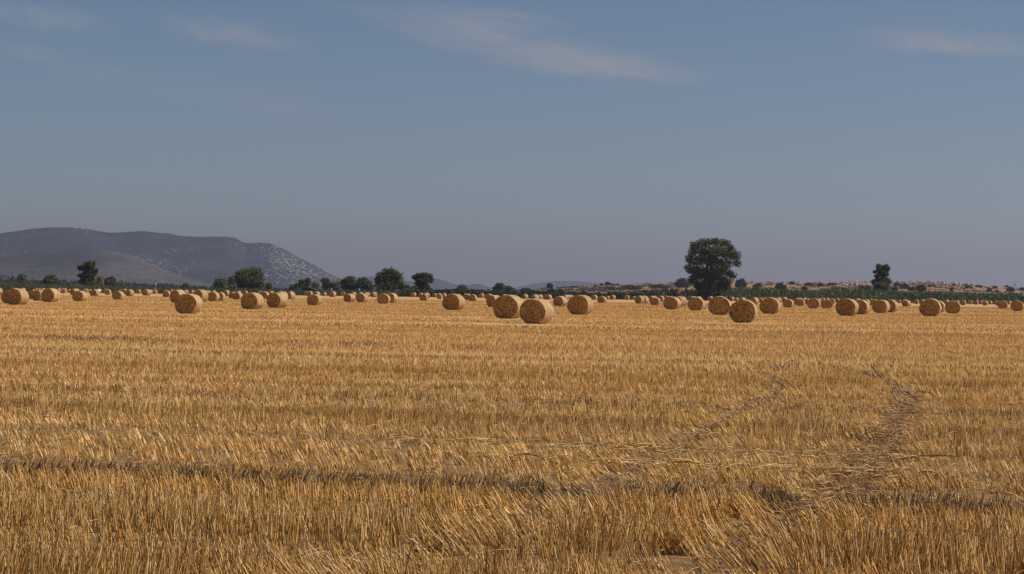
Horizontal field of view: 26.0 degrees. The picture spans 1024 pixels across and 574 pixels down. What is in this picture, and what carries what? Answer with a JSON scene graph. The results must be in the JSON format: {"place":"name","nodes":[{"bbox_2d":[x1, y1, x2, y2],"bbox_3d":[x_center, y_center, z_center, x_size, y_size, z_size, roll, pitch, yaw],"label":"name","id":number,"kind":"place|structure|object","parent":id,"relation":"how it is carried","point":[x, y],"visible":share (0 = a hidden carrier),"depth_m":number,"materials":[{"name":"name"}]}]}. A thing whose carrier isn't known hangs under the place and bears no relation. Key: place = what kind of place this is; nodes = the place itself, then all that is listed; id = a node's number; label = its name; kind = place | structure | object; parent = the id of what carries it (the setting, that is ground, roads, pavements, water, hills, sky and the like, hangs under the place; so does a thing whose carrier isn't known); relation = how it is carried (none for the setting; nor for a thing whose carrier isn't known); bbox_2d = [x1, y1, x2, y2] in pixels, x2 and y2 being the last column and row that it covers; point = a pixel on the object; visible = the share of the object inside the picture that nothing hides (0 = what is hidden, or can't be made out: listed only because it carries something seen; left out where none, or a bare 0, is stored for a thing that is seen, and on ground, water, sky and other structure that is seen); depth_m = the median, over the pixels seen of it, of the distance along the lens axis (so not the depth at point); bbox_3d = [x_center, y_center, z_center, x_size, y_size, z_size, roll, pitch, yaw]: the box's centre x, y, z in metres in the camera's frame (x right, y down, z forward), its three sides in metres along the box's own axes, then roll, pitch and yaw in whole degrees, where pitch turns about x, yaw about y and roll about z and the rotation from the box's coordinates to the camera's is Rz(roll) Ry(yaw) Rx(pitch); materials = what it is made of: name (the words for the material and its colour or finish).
{"place":"outdoors","nodes":[
{"label":"outdoors","id":0,"kind":"place"},
{"bbox_2d":[0,250,226,287],"bbox_3d":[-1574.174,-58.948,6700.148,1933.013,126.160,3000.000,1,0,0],"label":"mountain spur","id":1,"kind":"structure","parent":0,"point":[118,266],"depth_m":6614.43,"materials":[{"name":"grey stone"}]},
{"bbox_2d":[0,227,341,288],"bbox_3d":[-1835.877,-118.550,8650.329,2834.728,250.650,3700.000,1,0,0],"label":"mountain","id":2,"kind":"structure","parent":0,"point":[209,260],"depth_m":8599.66,"materials":[{"name":"grey stone"}]},
{"bbox_2d":[0,280,410,296],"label":"weed bank","id":3,"kind":"structure","parent":0,"point":[5,285],"depth_m":812.93,"materials":[{"name":"green plant"}]},
{"bbox_2d":[299,287,316,290],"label":"shed","id":4,"kind":"structure","parent":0,"point":[306,288],"depth_m":881.50,"materials":[{"name":"metal"}]},
{"bbox_2d":[355,276,492,290],"bbox_3d":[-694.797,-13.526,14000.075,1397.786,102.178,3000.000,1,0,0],"label":"mountains","id":5,"kind":"structure","parent":0,"point":[436,284],"depth_m":13725.93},
{"bbox_2d":[0,292,1023,573],"bbox_3d":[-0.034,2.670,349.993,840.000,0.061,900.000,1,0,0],"label":"field","id":6,"kind":"structure","parent":0,"point":[678,560],"depth_m":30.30,"materials":[{"name":"yellow plant"}]},
{"bbox_2d":[1,290,8,303],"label":"straw bale","id":7,"kind":"object","parent":6,"relation":"on","point":[3,295],"visible":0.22,"depth_m":215.15},
{"bbox_2d":[5,288,29,304],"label":"straw bale","id":8,"kind":"object","parent":6,"relation":"on","point":[17,296],"visible":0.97,"depth_m":200.99},
{"bbox_2d":[28,290,34,298],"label":"straw bale","id":9,"kind":"object","parent":6,"relation":"on","point":[30,292],"visible":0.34,"depth_m":303.98},
{"bbox_2d":[32,290,42,300],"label":"straw bale","id":10,"kind":"object","parent":6,"relation":"on","point":[36,295],"visible":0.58,"depth_m":269.80},
{"bbox_2d":[41,288,59,301],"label":"straw bale","id":11,"kind":"object","parent":6,"relation":"on","point":[50,294],"visible":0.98,"depth_m":246.28},
{"bbox_2d":[72,291,87,300],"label":"straw bale","id":12,"kind":"object","parent":6,"relation":"on","point":[79,295],"visible":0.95,"depth_m":270.27},
{"bbox_2d":[90,289,98,295],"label":"straw bale","id":13,"kind":"object","parent":6,"relation":"on","point":[94,292],"visible":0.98,"depth_m":461.15},
{"bbox_2d":[104,289,110,294],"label":"straw bale","id":14,"kind":"object","parent":6,"relation":"on","point":[107,291],"visible":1,"depth_m":568.85},
{"bbox_2d":[112,291,123,299],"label":"straw bale","id":15,"kind":"object","parent":6,"relation":"on","point":[116,295],"visible":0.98,"depth_m":315.94},
{"bbox_2d":[125,290,133,295],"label":"straw bale","id":16,"kind":"object","parent":6,"relation":"on","point":[129,292],"visible":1,"depth_m":498.17},
{"bbox_2d":[142,289,150,295],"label":"straw bale","id":17,"kind":"object","parent":6,"relation":"on","point":[146,292],"visible":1,"depth_m":544.27},
{"bbox_2d":[162,291,170,296],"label":"straw bale","id":18,"kind":"object","parent":6,"relation":"on","point":[165,293],"visible":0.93,"depth_m":448.34},
{"bbox_2d":[170,290,185,301],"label":"straw bale","id":19,"kind":"object","parent":6,"relation":"on","point":[174,294],"visible":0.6,"depth_m":271.12},
{"bbox_2d":[174,294,202,313],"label":"straw bale","id":20,"kind":"object","parent":6,"relation":"on","point":[187,303],"visible":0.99,"depth_m":146.68},
{"bbox_2d":[193,290,207,301],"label":"straw bale","id":21,"kind":"object","parent":6,"relation":"on","point":[203,294],"visible":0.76,"depth_m":300.09},
{"bbox_2d":[208,292,219,300],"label":"straw bale","id":22,"kind":"object","parent":6,"relation":"on","point":[213,296],"visible":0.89,"depth_m":308.08},
{"bbox_2d":[217,292,225,300],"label":"straw bale","id":23,"kind":"object","parent":6,"relation":"on","point":[222,296],"visible":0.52,"depth_m":314.04},
{"bbox_2d":[222,290,229,295],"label":"straw bale","id":24,"kind":"object","parent":6,"relation":"on","point":[226,292],"visible":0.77,"depth_m":557.26},
{"bbox_2d":[232,292,242,299],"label":"straw bale","id":25,"kind":"object","parent":6,"relation":"on","point":[237,295],"visible":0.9,"depth_m":367.71},
{"bbox_2d":[241,292,263,308],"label":"straw bale","id":26,"kind":"object","parent":6,"relation":"on","point":[250,300],"visible":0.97,"depth_m":187.18},
{"bbox_2d":[259,291,268,298],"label":"straw bale","id":27,"kind":"object","parent":6,"relation":"on","point":[264,294],"visible":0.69,"depth_m":414.49},
{"bbox_2d":[266,293,287,307],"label":"straw bale","id":28,"kind":"object","parent":6,"relation":"on","point":[277,300],"visible":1,"depth_m":205.80},
{"bbox_2d":[287,292,294,298],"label":"straw bale","id":29,"kind":"object","parent":6,"relation":"on","point":[291,295],"visible":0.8,"depth_m":418.13},
{"bbox_2d":[307,294,321,304],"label":"straw bale","id":30,"kind":"object","parent":6,"relation":"on","point":[314,299],"visible":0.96,"depth_m":252.04},
{"bbox_2d":[329,291,335,296],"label":"straw bale","id":31,"kind":"object","parent":6,"relation":"on","point":[332,293],"visible":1,"depth_m":640.06},
{"bbox_2d":[343,294,355,301],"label":"straw bale","id":32,"kind":"object","parent":6,"relation":"on","point":[349,297],"visible":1,"depth_m":340.55},
{"bbox_2d":[356,293,367,301],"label":"straw bale","id":33,"kind":"object","parent":6,"relation":"on","point":[361,297],"visible":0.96,"depth_m":337.61},
{"bbox_2d":[377,294,390,303],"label":"straw bale","id":34,"kind":"object","parent":6,"relation":"on","point":[383,298],"visible":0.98,"depth_m":298.67},
{"bbox_2d":[387,293,397,302],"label":"straw bale","id":35,"kind":"object","parent":6,"relation":"on","point":[394,297],"visible":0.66,"depth_m":338.15},
{"bbox_2d":[419,294,427,300],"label":"straw bale","id":36,"kind":"object","parent":6,"relation":"on","point":[423,297],"visible":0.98,"depth_m":431.39},
{"bbox_2d":[442,294,465,309],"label":"straw bale","id":37,"kind":"object","parent":6,"relation":"on","point":[453,301],"visible":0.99,"depth_m":205.80},
{"bbox_2d":[468,294,476,300],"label":"straw bale","id":38,"kind":"object","parent":6,"relation":"on","point":[472,297],"visible":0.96,"depth_m":437.55},
{"bbox_2d":[486,295,498,306],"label":"straw bale","id":39,"kind":"object","parent":6,"relation":"on","point":[491,299],"visible":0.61,"depth_m":259.68},
{"bbox_2d":[493,295,523,318],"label":"straw bale","id":40,"kind":"object","parent":6,"relation":"on","point":[506,306],"visible":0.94,"depth_m":141.32},
{"bbox_2d":[520,298,553,323],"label":"straw bale","id":41,"kind":"object","parent":6,"relation":"on","point":[536,311],"visible":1,"depth_m":117.90},
{"bbox_2d":[553,296,567,305],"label":"straw bale","id":42,"kind":"object","parent":6,"relation":"on","point":[560,301],"visible":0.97,"depth_m":297.23},
{"bbox_2d":[567,295,593,314],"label":"straw bale","id":43,"kind":"object","parent":6,"relation":"on","point":[580,304],"visible":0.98,"depth_m":175.73},
{"bbox_2d":[597,296,606,302],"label":"straw bale","id":44,"kind":"object","parent":6,"relation":"on","point":[601,299],"visible":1,"depth_m":435.66},
{"bbox_2d":[635,296,644,303],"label":"straw bale","id":45,"kind":"object","parent":6,"relation":"on","point":[639,299],"visible":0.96,"depth_m":428.24},
{"bbox_2d":[650,298,660,304],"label":"straw bale","id":46,"kind":"object","parent":6,"relation":"on","point":[655,301],"visible":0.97,"depth_m":355.20},
{"bbox_2d":[663,297,681,308],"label":"straw bale","id":47,"kind":"object","parent":6,"relation":"on","point":[672,303],"visible":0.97,"depth_m":260.54},
{"bbox_2d":[677,296,686,305],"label":"straw bale","id":48,"kind":"object","parent":6,"relation":"on","point":[683,300],"visible":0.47,"depth_m":335.11},
{"bbox_2d":[687,297,704,309],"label":"straw bale","id":49,"kind":"object","parent":6,"relation":"on","point":[696,303],"visible":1,"depth_m":243.41},
{"bbox_2d":[708,296,731,314],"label":"straw bale","id":50,"kind":"object","parent":6,"relation":"on","point":[719,305],"visible":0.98,"depth_m":189.31},
{"bbox_2d":[729,300,757,322],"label":"straw bale","id":51,"kind":"object","parent":6,"relation":"on","point":[743,311],"visible":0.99,"depth_m":134.58},
{"bbox_2d":[750,297,758,303],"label":"straw bale","id":52,"kind":"object","parent":6,"relation":"on","point":[755,300],"visible":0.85,"depth_m":481.44},
{"bbox_2d":[759,297,780,313],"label":"straw bale","id":53,"kind":"object","parent":6,"relation":"on","point":[769,305],"visible":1,"depth_m":207.73},
{"bbox_2d":[782,299,793,307],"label":"straw bale","id":54,"kind":"object","parent":6,"relation":"on","point":[787,302],"visible":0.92,"depth_m":335.20},
{"bbox_2d":[796,299,804,305],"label":"straw bale","id":55,"kind":"object","parent":6,"relation":"on","point":[800,302],"visible":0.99,"depth_m":410.76},
{"bbox_2d":[807,298,819,307],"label":"straw bale","id":56,"kind":"object","parent":6,"relation":"on","point":[813,302],"visible":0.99,"depth_m":321.90},
{"bbox_2d":[821,300,832,308],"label":"straw bale","id":57,"kind":"object","parent":6,"relation":"on","point":[826,304],"visible":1,"depth_m":323.44},
{"bbox_2d":[835,298,858,315],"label":"straw bale","id":58,"kind":"object","parent":6,"relation":"on","point":[846,307],"visible":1,"depth_m":197.18},
{"bbox_2d":[856,300,869,313],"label":"straw bale","id":59,"kind":"object","parent":6,"relation":"on","point":[864,306],"visible":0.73,"depth_m":214.54},
{"bbox_2d":[872,300,889,312],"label":"straw bale","id":60,"kind":"object","parent":6,"relation":"on","point":[880,306],"visible":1,"depth_m":240.63},
{"bbox_2d":[886,299,897,311],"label":"straw bale","id":61,"kind":"object","parent":6,"relation":"on","point":[893,305],"visible":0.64,"depth_m":253.67},
{"bbox_2d":[902,300,910,305],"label":"straw bale","id":62,"kind":"object","parent":6,"relation":"on","point":[906,302],"visible":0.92,"depth_m":448.51},
{"bbox_2d":[919,298,941,315],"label":"straw bale","id":63,"kind":"object","parent":6,"relation":"on","point":[930,307],"visible":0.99,"depth_m":203.89},
{"bbox_2d":[939,301,944,312],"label":"straw bale","id":64,"kind":"object","parent":6,"relation":"on","point":[942,305],"visible":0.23,"depth_m":260.23},
{"bbox_2d":[945,301,960,313],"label":"straw bale","id":65,"kind":"object","parent":6,"relation":"on","point":[953,307],"visible":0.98,"depth_m":247.74},
{"bbox_2d":[998,301,1007,308],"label":"straw bale","id":66,"kind":"object","parent":6,"relation":"on","point":[1002,304],"visible":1,"depth_m":394.07},
{"bbox_2d":[1010,300,1023,310],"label":"straw bale","id":67,"kind":"object","parent":6,"relation":"on","point":[1017,305],"visible":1,"depth_m":324.21},
{"bbox_2d":[0,0,1023,287],"label":"sky","id":68,"kind":"structure","parent":0,"point":[513,143],"materials":[{"name":"blue"}]},
{"bbox_2d":[514,281,604,290],"bbox_3d":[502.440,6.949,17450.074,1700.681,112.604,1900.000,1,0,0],"label":"farthest mountains","id":69,"kind":"structure","parent":0,"point":[556,284],"depth_m":17497.80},
{"bbox_2d":[533,282,1023,300],"bbox_3d":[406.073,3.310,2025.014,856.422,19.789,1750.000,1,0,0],"label":"hillside","id":70,"kind":"structure","parent":0,"point":[1000,289],"depth_m":2029.80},
{"bbox_2d":[519,287,531,291],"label":"bush","id":71,"kind":"object","parent":70,"relation":"on","point":[525,289],"visible":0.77,"depth_m":1977.04,"materials":[{"name":"green plant"}]},
{"bbox_2d":[604,286,620,289],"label":"bush","id":72,"kind":"object","parent":70,"relation":"on","point":[611,288],"visible":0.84,"depth_m":1926.69,"materials":[{"name":"green plant"}]},
{"bbox_2d":[620,284,643,289],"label":"bush","id":73,"kind":"object","parent":70,"relation":"on","point":[632,286],"visible":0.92,"depth_m":1908.47,"materials":[{"name":"green plant"}]},
{"bbox_2d":[648,284,669,288],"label":"bush","id":74,"kind":"object","parent":70,"relation":"on","point":[660,286],"visible":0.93,"depth_m":1921.38,"materials":[{"name":"green plant"}]},
{"bbox_2d":[674,277,690,287],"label":"bush","id":75,"kind":"object","parent":70,"relation":"on","point":[680,282],"visible":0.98,"depth_m":1946.87,"materials":[{"name":"green plant"}]},
{"bbox_2d":[735,278,747,287],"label":"bush","id":76,"kind":"object","parent":70,"relation":"on","point":[740,282],"visible":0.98,"depth_m":1982.71,"materials":[{"name":"green plant"}]},
{"bbox_2d":[753,283,761,287],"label":"bush","id":77,"kind":"object","parent":70,"relation":"on","point":[756,285],"visible":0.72,"depth_m":1760.39,"materials":[{"name":"green plant"}]},
{"bbox_2d":[516,281,1023,294],"bbox_3d":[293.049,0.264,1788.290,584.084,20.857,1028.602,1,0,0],"label":"scrub","id":78,"kind":"object","parent":70,"relation":"on","point":[581,288],"visible":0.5,"depth_m":1966.93,"materials":[{"name":"green plant"}]},
{"bbox_2d":[775,282,786,288],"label":"bush","id":79,"kind":"object","parent":70,"relation":"on","point":[779,285],"visible":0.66,"depth_m":1674.11,"materials":[{"name":"green plant"}]},
{"bbox_2d":[771,281,1021,293],"bbox_3d":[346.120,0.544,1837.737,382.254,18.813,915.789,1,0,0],"label":"rubble","id":80,"kind":"object","parent":70,"relation":"on","point":[906,282],"visible":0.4,"depth_m":2220.78,"materials":[{"name":"stone"}]},
{"bbox_2d":[900,283,909,288],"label":"bush","id":81,"kind":"object","parent":70,"relation":"on","point":[904,285],"visible":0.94,"depth_m":1881.16,"materials":[{"name":"green plant"}]},
{"bbox_2d":[915,284,926,290],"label":"bush","id":82,"kind":"object","parent":70,"relation":"on","point":[921,287],"visible":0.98,"depth_m":1725.36,"materials":[{"name":"green plant"}]},
{"bbox_2d":[1006,287,1014,291],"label":"bush","id":83,"kind":"object","parent":70,"relation":"on","point":[1010,289],"visible":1,"depth_m":1996.11,"materials":[{"name":"green plant"}]},
{"label":"ground","id":84,"kind":"structure","parent":0,"visible":0},
{"bbox_2d":[15,273,29,283],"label":"tree","id":85,"kind":"object","parent":84,"relation":"on","point":[21,277],"visible":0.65,"depth_m":1248.98,"materials":[{"name":"green plant"}]},
{"bbox_2d":[40,274,60,284],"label":"tree","id":86,"kind":"object","parent":84,"relation":"on","point":[50,279],"visible":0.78,"depth_m":898.21,"materials":[{"name":"green plant"}]},
{"bbox_2d":[76,260,98,286],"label":"ragged tree","id":87,"kind":"object","parent":84,"relation":"on","point":[89,270],"visible":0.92,"depth_m":898.58,"materials":[{"name":"green plant"}]},
{"bbox_2d":[96,275,104,285],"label":"slender tree","id":88,"kind":"object","parent":84,"relation":"on","point":[100,278],"visible":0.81,"depth_m":1398.98,"materials":[{"name":"green plant"}]},
{"bbox_2d":[104,276,117,286],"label":"double tree","id":89,"kind":"object","parent":84,"relation":"on","point":[110,280],"visible":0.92,"depth_m":1299.06,"materials":[{"name":"green plant"}]},
{"bbox_2d":[179,283,190,287],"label":"tree","id":90,"kind":"object","parent":84,"relation":"on","point":[185,285],"visible":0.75,"depth_m":1349.23,"materials":[{"name":"green plant"}]},
{"bbox_2d":[0,276,375,290],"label":"woods","id":91,"kind":"object","parent":84,"relation":"on","point":[66,282],"visible":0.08,"depth_m":2127.28,"materials":[{"name":"green plant"}]},
{"bbox_2d":[212,277,227,288],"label":"round tree","id":92,"kind":"object","parent":84,"relation":"on","point":[220,282],"visible":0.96,"depth_m":1248.94,"materials":[{"name":"green plant"}]},
{"bbox_2d":[226,275,237,288],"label":"hazy tree","id":93,"kind":"object","parent":84,"relation":"on","point":[231,283],"visible":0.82,"depth_m":1448.64,"materials":[{"name":"green plant"}]},
{"bbox_2d":[234,265,265,288],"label":"spreading tree","id":94,"kind":"object","parent":84,"relation":"on","point":[253,278],"visible":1,"depth_m":948.65,"materials":[{"name":"green plant"}]},
{"bbox_2d":[264,283,271,288],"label":"tree","id":95,"kind":"object","parent":84,"relation":"on","point":[268,285],"visible":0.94,"depth_m":1249.31,"materials":[{"name":"green plant"}]},
{"bbox_2d":[288,283,298,289],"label":"hazy bush","id":96,"kind":"object","parent":84,"relation":"on","point":[293,286],"visible":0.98,"depth_m":1299.17,"materials":[{"name":"green plant"}]},
{"bbox_2d":[297,277,310,287],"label":"twin tree","id":97,"kind":"object","parent":84,"relation":"on","point":[305,282],"visible":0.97,"depth_m":1048.98,"materials":[{"name":"green plant"}]},
{"bbox_2d":[311,281,319,289],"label":"poplar","id":98,"kind":"object","parent":84,"relation":"on","point":[314,285],"visible":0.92,"depth_m":1599.10,"materials":[{"name":"green plant"}]},
{"bbox_2d":[320,277,329,289],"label":"slim tree","id":99,"kind":"object","parent":84,"relation":"on","point":[325,283],"visible":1,"depth_m":1149.22,"materials":[{"name":"green plant"}]},
{"bbox_2d":[330,282,340,290],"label":"tree","id":100,"kind":"object","parent":84,"relation":"on","point":[335,286],"visible":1,"depth_m":1148.99,"materials":[{"name":"green plant"}]},
{"bbox_2d":[340,276,356,289],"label":"broad tree","id":101,"kind":"object","parent":84,"relation":"on","point":[348,282],"visible":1,"depth_m":998.70,"materials":[{"name":"green plant"}]},
{"bbox_2d":[356,276,374,289],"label":"dome tree","id":102,"kind":"object","parent":84,"relation":"on","point":[363,282],"visible":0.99,"depth_m":998.82,"materials":[{"name":"green plant"}]},
{"bbox_2d":[374,266,407,290],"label":"dark tree","id":103,"kind":"object","parent":84,"relation":"on","point":[390,279],"visible":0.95,"depth_m":848.50,"materials":[{"name":"green plant"}]},
{"bbox_2d":[411,272,433,289],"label":"flat top tree","id":104,"kind":"object","parent":84,"relation":"on","point":[421,279],"visible":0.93,"depth_m":848.97,"materials":[{"name":"green plant"}]},
{"bbox_2d":[455,284,467,289],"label":"tree","id":105,"kind":"object","parent":84,"relation":"on","point":[460,286],"visible":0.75,"depth_m":1299.03,"materials":[{"name":"green plant"}]},
{"bbox_2d":[492,282,505,290],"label":"dark bush tree","id":106,"kind":"object","parent":84,"relation":"on","point":[499,286],"visible":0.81,"depth_m":1148.82,"materials":[{"name":"green plant"}]},
{"bbox_2d":[503,285,516,291],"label":"dark bush tree","id":107,"kind":"object","parent":84,"relation":"on","point":[508,288],"visible":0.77,"depth_m":1198.01,"materials":[{"name":"green plant"}]},
{"bbox_2d":[400,288,640,299],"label":"hedgerow","id":108,"kind":"object","parent":84,"relation":"on","point":[553,294],"visible":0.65,"depth_m":809.40,"materials":[{"name":"green plant"}]},
{"bbox_2d":[632,286,723,300],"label":"reed bed","id":109,"kind":"object","parent":84,"relation":"on","point":[674,293],"visible":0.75,"depth_m":811.50,"materials":[{"name":"green plant"}]},
{"bbox_2d":[684,238,741,300],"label":"tall tree","id":110,"kind":"object","parent":84,"relation":"on","point":[712,280],"visible":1,"depth_m":810.96,"materials":[{"name":"green plant"}]},
{"bbox_2d":[719,285,1023,303],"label":"maize crop","id":111,"kind":"object","parent":84,"relation":"on","point":[868,294],"visible":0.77,"depth_m":810.21,"materials":[{"name":"green plant"}]},
{"bbox_2d":[871,263,891,297],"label":"tall bush tree","id":112,"kind":"object","parent":84,"relation":"on","point":[882,280],"visible":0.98,"depth_m":834.15,"materials":[{"name":"green plant"}]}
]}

